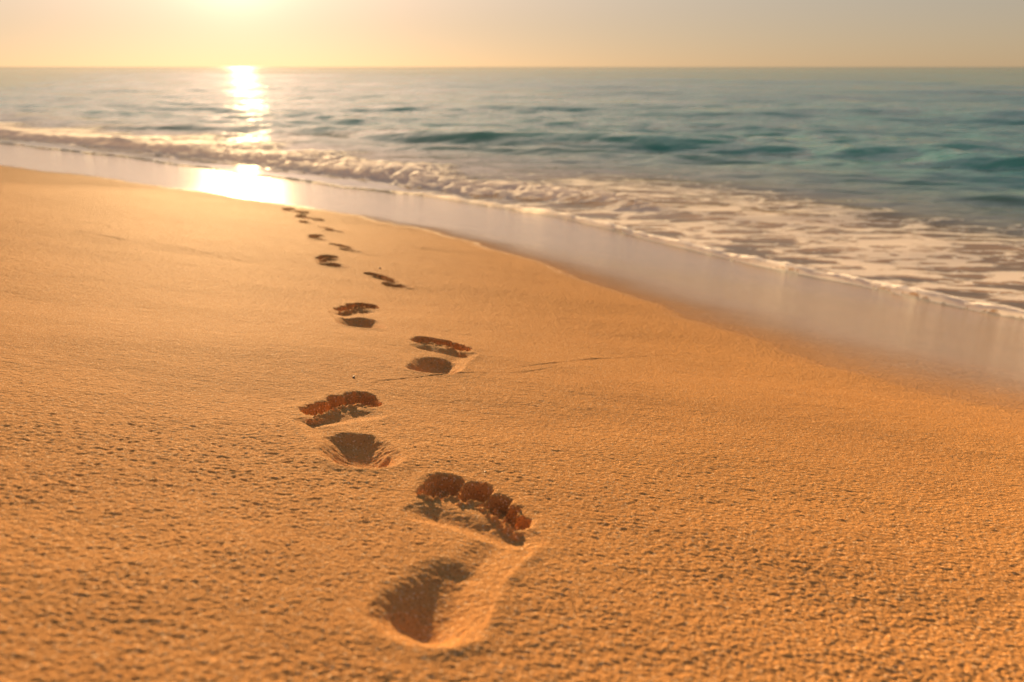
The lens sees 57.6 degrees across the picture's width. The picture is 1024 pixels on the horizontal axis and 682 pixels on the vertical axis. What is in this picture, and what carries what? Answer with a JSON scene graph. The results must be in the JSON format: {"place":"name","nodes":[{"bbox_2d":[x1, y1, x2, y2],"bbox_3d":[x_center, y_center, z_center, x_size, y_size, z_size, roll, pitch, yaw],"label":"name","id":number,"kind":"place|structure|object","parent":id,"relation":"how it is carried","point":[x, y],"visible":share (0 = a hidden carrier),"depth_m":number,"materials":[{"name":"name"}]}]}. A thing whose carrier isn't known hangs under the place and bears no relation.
{"place":"outdoors","nodes":[
{"label":"outdoors","id":0,"kind":"place"},
{"bbox_2d":[0,120,1023,681],"bbox_3d":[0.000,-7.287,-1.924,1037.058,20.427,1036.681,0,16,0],"label":"beach","id":1,"kind":"structure","parent":0,"point":[710,468],"depth_m":1.11,"materials":[{"name":"sand"}]},
{"bbox_2d":[281,208,295,211],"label":"footprint","id":2,"kind":"object","parent":1,"relation":"on","point":[286,209],"visible":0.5,"depth_m":7.01},
{"bbox_2d":[294,214,310,218],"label":"footprint","id":3,"kind":"object","parent":1,"relation":"on","point":[301,216],"visible":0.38,"depth_m":6.42},
{"bbox_2d":[295,211,311,213],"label":"footprint","id":4,"kind":"object","parent":1,"relation":"on","point":[304,212],"visible":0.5,"depth_m":6.82},
{"bbox_2d":[297,220,312,223],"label":"footprint","id":5,"kind":"object","parent":1,"relation":"on","point":[302,221],"visible":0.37,"depth_m":5.76},
{"bbox_2d":[305,217,326,221],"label":"footprint","id":6,"kind":"object","parent":1,"relation":"on","point":[319,219],"visible":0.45,"depth_m":6.24},
{"bbox_2d":[304,234,330,240],"bbox_3d":[-0.917,-0.469,4.368,0.122,0.097,0.436,-4,17,-15],"label":"footprint","id":7,"kind":"object","parent":1,"relation":"on","point":[315,236],"visible":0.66,"depth_m":4.40},
{"bbox_2d":[315,226,343,231],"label":"footprint","id":8,"kind":"object","parent":1,"relation":"on","point":[329,229],"visible":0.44,"depth_m":5.15},
{"bbox_2d":[312,254,350,267],"bbox_3d":[-0.622,-0.253,3.154,0.118,0.091,0.438,-4,17,-15],"label":"footprint","id":9,"kind":"object","parent":1,"relation":"on","point":[324,260],"visible":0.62,"depth_m":3.15},
{"bbox_2d":[326,243,363,251],"bbox_3d":[-0.692,-0.373,3.861,0.117,0.080,0.415,-6,17,-18],"label":"footprint","id":10,"kind":"object","parent":1,"relation":"on","point":[343,247],"visible":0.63,"depth_m":3.87},
{"bbox_2d":[285,389,411,471],"bbox_3d":[-0.190,0.104,1.052,0.128,0.069,0.356,-4,17,-12],"label":"footprint","id":11,"kind":"object","parent":1,"relation":"on","point":[324,425],"visible":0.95,"depth_m":1.02},
{"bbox_2d":[323,302,389,328],"bbox_3d":[-0.327,-0.043,1.942,0.131,0.091,0.444,-3,17,-9],"label":"footprint","id":12,"kind":"object","parent":1,"relation":"on","point":[350,314],"visible":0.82,"depth_m":1.92},
{"bbox_2d":[361,272,415,287],"bbox_3d":[-0.371,-0.166,2.762,0.109,0.074,0.386,-6,18,-21],"label":"footprint","id":13,"kind":"object","parent":1,"relation":"on","point":[387,281],"visible":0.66,"depth_m":2.76},
{"bbox_2d":[401,335,481,374],"bbox_3d":[-0.121,0.033,1.550,0.140,0.076,0.363,0,16,0],"label":"footprint","id":14,"kind":"object","parent":1,"relation":"on","point":[449,357],"visible":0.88,"depth_m":1.55},
{"bbox_2d":[357,471,555,656],"bbox_3d":[-0.032,0.163,0.727,0.136,0.071,0.368,0,16,0],"label":"footprint","id":15,"kind":"object","parent":1,"relation":"on","point":[449,598],"visible":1,"depth_m":0.68},
{"bbox_2d":[0,142,1023,317],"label":"swash foam","id":16,"kind":"object","parent":1,"relation":"on","point":[1002,310],"visible":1,"depth_m":5.28,"materials":[{"name":"white liquid"}]},
{"bbox_2d":[0,67,1023,303],"bbox_3d":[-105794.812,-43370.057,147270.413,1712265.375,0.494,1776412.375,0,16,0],"label":"sea","id":17,"kind":"structure","parent":0,"point":[943,140],"depth_m":17.30,"materials":[{"name":"teal liquid"}]},
{"bbox_2d":[0,122,632,202],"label":"surf foam","id":18,"kind":"object","parent":17,"relation":"on","point":[419,174],"visible":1,"depth_m":10.78,"materials":[{"name":"white liquid"}]},
{"bbox_2d":[0,0,1023,66],"label":"sky","id":19,"kind":"structure","parent":0,"point":[33,33],"materials":[{"name":"beige"}]}
]}

